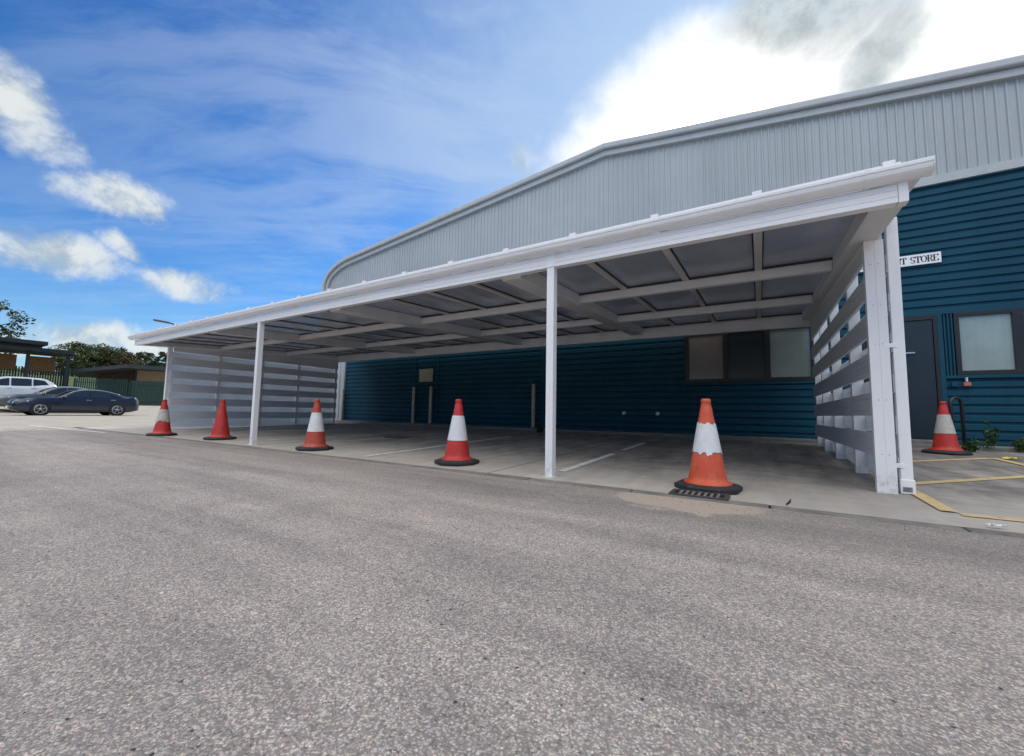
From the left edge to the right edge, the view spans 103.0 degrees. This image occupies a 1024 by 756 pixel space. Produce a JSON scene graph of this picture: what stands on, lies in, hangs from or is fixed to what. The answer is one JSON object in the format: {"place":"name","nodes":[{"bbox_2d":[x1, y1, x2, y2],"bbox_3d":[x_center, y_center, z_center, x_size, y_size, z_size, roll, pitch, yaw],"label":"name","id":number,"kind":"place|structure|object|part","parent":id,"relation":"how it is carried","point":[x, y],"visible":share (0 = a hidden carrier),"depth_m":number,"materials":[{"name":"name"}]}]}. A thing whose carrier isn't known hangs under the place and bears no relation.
{"place":"outdoors","nodes":[
{"label":"outdoors","id":0,"kind":"place"},
{"bbox_2d":[0,406,160,427],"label":"car park","id":1,"kind":"structure","parent":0,"point":[144,415],"depth_m":16.57,"materials":[{"name":"grey concrete"}]},
{"bbox_2d":[0,376,56,394],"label":"parked car","id":2,"kind":"object","parent":1,"relation":"on","point":[17,385],"visible":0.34,"depth_m":25.45,"materials":[{"name":"white paint"}]},
{"bbox_3d":[-31.147,0.216,24.682,0.217,0.535,0.900,-2,-6,31],"label":"side window","id":3,"kind":"part","parent":2,"relation":"part of","materials":[{"name":"black glass"}]},
{"bbox_3d":[-30.668,0.260,25.484,0.202,0.479,0.830,-2,-6,31],"label":"side window","id":4,"kind":"part","parent":2,"relation":"part of","materials":[{"name":"black glass"}]},
{"bbox_3d":[-30.232,0.317,26.182,0.184,0.437,0.680,-2,-6,31],"label":"side window","id":5,"kind":"part","parent":2,"relation":"part of","materials":[{"name":"black glass"}]},
{"bbox_2d":[0,337,74,385],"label":"parking canopy","id":6,"kind":"object","parent":1,"relation":"on","point":[28,348],"visible":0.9,"depth_m":34.77,"materials":[{"name":"metal"}]},
{"bbox_2d":[0,386,84,406],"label":"parked car","id":7,"kind":"object","parent":1,"relation":"on","point":[44,393],"visible":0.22,"depth_m":23.60,"materials":[{"name":"grey paint"}]},
{"bbox_3d":[-27.025,0.767,24.077,0.178,0.433,1.000,-2,-6,31],"label":"side window","id":8,"kind":"part","parent":7,"relation":"part of","materials":[{"name":"black glass"}]},
{"bbox_2d":[5,389,138,415],"bbox_3d":[-24.287,1.358,22.767,2.120,1.495,4.996,-2,-6,31],"label":"parked car","id":9,"kind":"object","parent":1,"relation":"on","point":[101,402],"visible":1,"depth_m":22.25,"materials":[{"name":"blue paint"}]},
{"bbox_3d":[-23.729,0.886,22.173,0.178,0.433,1.000,-2,-6,31],"label":"side window","id":10,"kind":"part","parent":9,"relation":"part of","materials":[{"name":"black glass"}]},
{"bbox_3d":[-23.196,0.947,23.058,0.168,0.390,0.930,-2,-6,31],"label":"side window","id":11,"kind":"part","parent":9,"relation":"part of","materials":[{"name":"black glass"}]},
{"bbox_2d":[153,319,173,324],"bbox_3d":[-20.992,-0.612,24.337,1.028,5.753,0.260,4,-6,-32],"label":"street lamp","id":12,"kind":"object","parent":1,"relation":"on","point":[163,321],"visible":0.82,"depth_m":24.45,"materials":[{"name":"grey metal"}]},
{"bbox_2d":[0,369,963,528],"bbox_3d":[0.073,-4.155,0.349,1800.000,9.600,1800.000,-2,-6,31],"label":"ground","id":13,"kind":"structure","parent":0,"point":[71,382],"depth_m":52.05,"materials":[{"name":"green plant"}]},
{"bbox_2d":[0,299,35,353],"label":"tree","id":14,"kind":"object","parent":13,"relation":"on","point":[4,330],"visible":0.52,"depth_m":46.04,"materials":[{"name":"green plant"}]},
{"bbox_2d":[0,366,71,386],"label":"palisade fence","id":15,"kind":"object","parent":13,"relation":"on","point":[61,379],"visible":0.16,"depth_m":36.99,"materials":[{"name":"metal"}]},
{"bbox_2d":[2,367,76,376],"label":"hedge","id":16,"kind":"object","parent":13,"relation":"on","point":[41,373],"visible":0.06,"depth_m":66.81,"materials":[{"name":"green plant"}]},
{"bbox_2d":[48,341,101,376],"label":"tree","id":17,"kind":"object","parent":13,"relation":"on","point":[80,357],"visible":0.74,"depth_m":59.42,"materials":[{"name":"green plant"}]},
{"bbox_2d":[73,377,128,395],"bbox_3d":[-36.204,1.245,35.895,3.978,2.450,0.100,2,-5,-14],"label":"palisade fence","id":18,"kind":"object","parent":13,"relation":"on","point":[95,381],"visible":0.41,"depth_m":35.98,"materials":[{"name":"green metal"}]},
{"bbox_2d":[88,343,142,366],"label":"tree","id":19,"kind":"object","parent":13,"relation":"on","point":[104,353],"visible":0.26,"depth_m":63.55,"materials":[{"name":"green plant"}]},
{"bbox_2d":[71,364,171,405],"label":"brick building","id":20,"kind":"structure","parent":13,"relation":"on","point":[132,372],"depth_m":40.87,"materials":[{"name":"brown brick"}]},
{"bbox_2d":[116,381,125,395],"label":"door","id":21,"kind":"structure","parent":20,"relation":"in","point":[117,381],"depth_m":40.87,"materials":[{"name":"green paint"}]},
{"bbox_2d":[98,351,144,366],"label":"tree","id":22,"kind":"object","parent":13,"relation":"on","point":[129,358],"visible":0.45,"depth_m":64.11,"materials":[{"name":"green plant"}]},
{"bbox_2d":[135,351,157,365],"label":"tree","id":23,"kind":"object","parent":13,"relation":"on","point":[147,358],"visible":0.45,"depth_m":70.66,"materials":[{"name":"green plant"}]},
{"bbox_2d":[128,380,170,404],"bbox_3d":[-31.543,1.423,36.139,4.169,2.300,0.100,2,-5,-12],"label":"palisade fence","id":24,"kind":"object","parent":13,"relation":"on","point":[158,393],"visible":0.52,"depth_m":36.00,"materials":[{"name":"green metal"}]},
{"bbox_2d":[154,351,172,366],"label":"tree","id":25,"kind":"object","parent":13,"relation":"on","point":[162,354],"visible":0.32,"depth_m":71.69,"materials":[{"name":"green plant"}]},
{"bbox_2d":[83,428,1023,537],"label":"edging","id":26,"kind":"object","parent":13,"relation":"on","point":[970,529],"visible":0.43,"depth_m":2.99,"materials":[{"name":"concrete"}]},
{"bbox_2d":[0,427,1023,755],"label":"road","id":27,"kind":"structure","parent":0,"point":[802,653],"depth_m":1.20,"materials":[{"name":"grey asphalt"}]},
{"bbox_2d":[27,425,105,432],"bbox_3d":[-10.989,1.241,9.977,5.207,0.001,0.090,-2,-5,28],"label":"road line","id":28,"kind":"object","parent":27,"relation":"on","point":[68,429],"visible":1,"depth_m":9.72,"materials":[{"name":"white paint"}]},
{"bbox_2d":[0,0,1023,374],"label":"sky","id":29,"kind":"structure","parent":0,"point":[172,161],"materials":[{"name":"blue"}]},
{"bbox_2d":[536,426,543,432],"bbox_3d":[0.670,1.250,9.939,0.223,0.194,0.183,-2,-6,31],"label":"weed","id":30,"kind":"object","parent":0,"point":[539,429],"visible":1,"depth_m":9.90,"materials":[{"name":"green plant"}]},
{"bbox_2d":[80,422,1023,532],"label":"slab","id":31,"kind":"structure","parent":0,"point":[812,476],"depth_m":4.68,"materials":[{"name":"concrete"}]},
{"bbox_2d":[146,399,177,435],"bbox_3d":[-7.117,0.804,8.320,0.476,0.735,0.476,-4,-7,44],"label":"traffic cone","id":32,"kind":"object","parent":31,"relation":"on","point":[162,426],"visible":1,"depth_m":8.24,"materials":[{"name":"red plastic"}]},
{"bbox_2d":[203,400,236,439],"bbox_3d":[-5.389,0.769,7.564,0.476,0.735,0.476,-2,-5,29],"label":"traffic cone","id":33,"kind":"object","parent":31,"relation":"on","point":[220,430],"visible":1,"depth_m":7.48,"materials":[{"name":"red plastic"}]},
{"bbox_2d":[295,399,333,450],"bbox_3d":[-2.881,0.682,5.994,0.476,0.735,0.476,5,-6,-41],"label":"traffic cone","id":34,"kind":"object","parent":31,"relation":"on","point":[315,438],"visible":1,"depth_m":5.90,"materials":[{"name":"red plastic"}]},
{"bbox_2d":[272,434,373,439],"bbox_3d":[-3.651,1.189,8.284,0.080,0.051,2.354,-4,-7,43],"label":"parking line","id":35,"kind":"object","parent":31,"relation":"on","point":[330,436],"visible":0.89,"depth_m":8.29,"materials":[{"name":"white paint"}]},
{"bbox_2d":[340,389,343,419],"bbox_3d":[-6.266,0.978,15.036,0.150,1.185,0.146,-2,-6,31],"label":"bollard","id":36,"kind":"object","parent":31,"relation":"on","point":[342,404],"visible":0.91,"depth_m":15.00,"materials":[{"name":"grey metal"}]},
{"bbox_2d":[384,436,409,438],"bbox_3d":[-2.288,1.205,8.215,0.400,0.038,0.400,-2,-6,31],"label":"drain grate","id":37,"kind":"object","parent":31,"relation":"on","point":[397,437],"visible":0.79,"depth_m":8.12,"materials":[{"name":"metal"}]},
{"bbox_2d":[411,387,414,422],"bbox_3d":[-3.183,0.874,13.141,0.150,1.185,0.146,-2,-6,31],"label":"bollard","id":38,"kind":"object","parent":31,"relation":"on","point":[413,405],"visible":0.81,"depth_m":13.11,"materials":[{"name":"grey metal"}]},
{"bbox_2d":[428,386,432,423],"bbox_3d":[-2.550,0.853,12.757,0.150,1.185,0.146,-2,-6,31],"label":"bollard","id":39,"kind":"object","parent":31,"relation":"on","point":[430,405],"visible":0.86,"depth_m":12.72,"materials":[{"name":"grey metal"}]},
{"bbox_2d":[365,436,512,456],"bbox_3d":[-0.952,1.115,6.892,0.085,0.085,3.883,-2,-5,29],"label":"parking line","id":40,"kind":"object","parent":31,"relation":"on","point":[428,447],"visible":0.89,"depth_m":6.16,"materials":[{"name":"white paint"}]},
{"bbox_2d":[434,399,478,465],"bbox_3d":[-0.624,0.611,4.694,0.476,0.735,0.476,4,-6,-31],"label":"traffic cone","id":41,"kind":"object","parent":31,"relation":"on","point":[457,451],"visible":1,"depth_m":4.59,"materials":[{"name":"red plastic"}]},
{"bbox_2d":[128,155,934,494],"bbox_3d":[-1.627,-0.026,8.653,13.770,2.649,6.227,-2,-6,31],"label":"shelter","id":42,"kind":"object","parent":31,"relation":"on","point":[794,265],"visible":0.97,"depth_m":5.13,"materials":[{"name":"white metal"}]},
{"bbox_2d":[559,453,614,471],"bbox_3d":[0.953,0.997,4.889,0.085,0.039,1.770,-2,-6,31],"label":"parking line","id":43,"kind":"object","parent":31,"relation":"on","point":[584,463],"visible":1,"depth_m":4.69,"materials":[{"name":"white paint"}]},
{"bbox_2d":[621,443,644,449],"bbox_3d":[2.017,1.122,6.713,0.085,0.031,1.400,-2,-6,30],"label":"parking line","id":44,"kind":"object","parent":31,"relation":"on","point":[630,447],"visible":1,"depth_m":6.65,"materials":[{"name":"white paint"}]},
{"bbox_2d":[668,488,729,500],"bbox_3d":[1.401,0.884,3.051,0.400,0.038,0.220,-2,-6,31],"label":"drain grate","id":45,"kind":"object","parent":31,"relation":"on","point":[701,494],"visible":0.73,"depth_m":3.03,"materials":[{"name":"metal"}]},
{"bbox_2d":[674,399,742,493],"bbox_3d":[1.603,0.538,3.354,0.476,0.735,0.476,2,-5,-6],"label":"traffic cone","id":46,"kind":"object","parent":31,"relation":"on","point":[707,472],"visible":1,"depth_m":3.26,"materials":[{"name":"orange plastic"}]},
{"bbox_2d":[913,490,957,511],"bbox_3d":[3.966,0.987,4.514,0.085,0.098,4.440,-2,-6,31],"label":"hatch line","id":47,"kind":"object","parent":31,"relation":"on","point":[931,501],"visible":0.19,"depth_m":2.86,"materials":[{"name":"yellow paint"}]},
{"bbox_2d":[921,401,972,454],"bbox_3d":[6.369,0.725,6.000,0.524,0.760,0.524,-2,-6,31],"label":"traffic cone","id":48,"kind":"object","parent":31,"relation":"on","point":[945,439],"visible":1,"depth_m":5.93,"materials":[{"name":"red plastic"}]},
{"bbox_2d":[913,458,990,461],"bbox_3d":[5.280,1.040,5.142,2.114,0.034,0.085,2,-5,-14],"label":"hatch line","id":49,"kind":"object","parent":31,"relation":"on","point":[950,459],"visible":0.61,"depth_m":5.24,"materials":[{"name":"yellow paint"}]},
{"bbox_2d":[948,396,966,449],"bbox_3d":[6.976,0.712,6.383,0.299,0.853,0.099,1,-5,-5],"label":"hoop barrier","id":50,"kind":"object","parent":31,"relation":"on","point":[962,414],"visible":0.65,"depth_m":6.38,"materials":[{"name":"black metal"}]},
{"bbox_2d":[916,475,1023,483],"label":"hatch line","id":51,"kind":"object","parent":31,"relation":"on","point":[962,480],"visible":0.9,"depth_m":3.80,"materials":[{"name":"yellow paint"}]},
{"bbox_2d":[959,439,988,451],"bbox_3d":[6.995,1.024,6.167,0.320,0.210,0.154,-2,-6,31],"label":"weed","id":52,"kind":"object","parent":31,"relation":"on","point":[970,446],"visible":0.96,"depth_m":6.17,"materials":[{"name":"green plant"}]},
{"bbox_2d":[982,421,1000,448],"bbox_3d":[7.387,0.871,6.281,0.145,0.436,0.208,5,-6,-37],"label":"weed","id":53,"kind":"object","parent":31,"relation":"on","point":[989,439],"visible":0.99,"depth_m":6.28,"materials":[{"name":"green plant"}]},
{"bbox_2d":[960,513,1023,521],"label":"hatch line","id":54,"kind":"object","parent":31,"relation":"on","point":[993,517],"visible":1,"depth_m":2.49,"materials":[{"name":"yellow paint"}]},
{"bbox_2d":[986,523,1009,526],"bbox_3d":[2.701,0.818,2.267,0.097,0.012,0.036,-2,-6,31],"label":"paper scrap","id":55,"kind":"object","parent":31,"relation":"on","point":[992,524],"visible":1,"depth_m":2.27,"materials":[{"name":"white paper"}]},
{"bbox_2d":[992,458,1023,465],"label":"hatch line","id":56,"kind":"object","parent":31,"relation":"on","point":[1008,461],"visible":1,"depth_m":5.05,"materials":[{"name":"yellow paint"}]},
{"bbox_2d":[1011,437,1023,450],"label":"weed","id":57,"kind":"object","parent":31,"relation":"on","point":[1018,445],"visible":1,"depth_m":6.13,"materials":[{"name":"green plant"}]},
{"bbox_2d":[316,55,1023,452],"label":"warehouse","id":58,"kind":"structure","parent":0,"point":[962,211],"depth_m":8.53,"materials":[{"name":"metal"}]},
{"bbox_2d":[530,384,535,427],"bbox_3d":[0.567,0.747,10.842,0.150,1.185,0.146,-2,-6,31],"label":"bollard","id":59,"kind":"object","parent":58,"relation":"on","point":[533,409],"visible":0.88,"depth_m":10.80,"materials":[{"name":"grey metal"}]},
{"bbox_2d":[684,327,814,382],"bbox_3d":[4.911,-0.482,8.561,2.380,1.135,0.090,-2,-6,31],"label":"window","id":60,"kind":"structure","parent":58,"relation":"in","point":[776,354],"depth_m":8.50,"materials":[{"name":"grey glass"}]},
{"bbox_2d":[860,251,941,271],"bbox_3d":[6.984,-2.097,7.395,1.145,0.190,0.022,-2,-6,31],"label":"sign","id":61,"kind":"object","parent":58,"relation":"attached to","point":[921,259],"visible":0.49,"depth_m":7.23,"materials":[{"name":"white plastic"}]},
{"bbox_2d":[888,320,937,438],"bbox_3d":[6.929,0.029,7.250,0.880,2.073,0.104,-2,-6,31],"label":"door","id":62,"kind":"structure","parent":58,"relation":"in","point":[919,346],"depth_m":7.12,"materials":[{"name":"blue paint"}]},
{"bbox_2d":[950,377,970,386],"bbox_3d":[7.529,0.069,6.838,0.230,0.150,0.065,-2,-6,31],"label":"wall tap","id":63,"kind":"object","parent":58,"relation":"attached to","point":[965,383],"depth_m":6.82,"materials":[{"name":"red plastic"}]},
{"bbox_2d":[952,308,1023,374],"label":"window","id":64,"kind":"structure","parent":58,"relation":"in","point":[989,342],"depth_m":6.74,"materials":[{"name":"white glass"}]}
]}

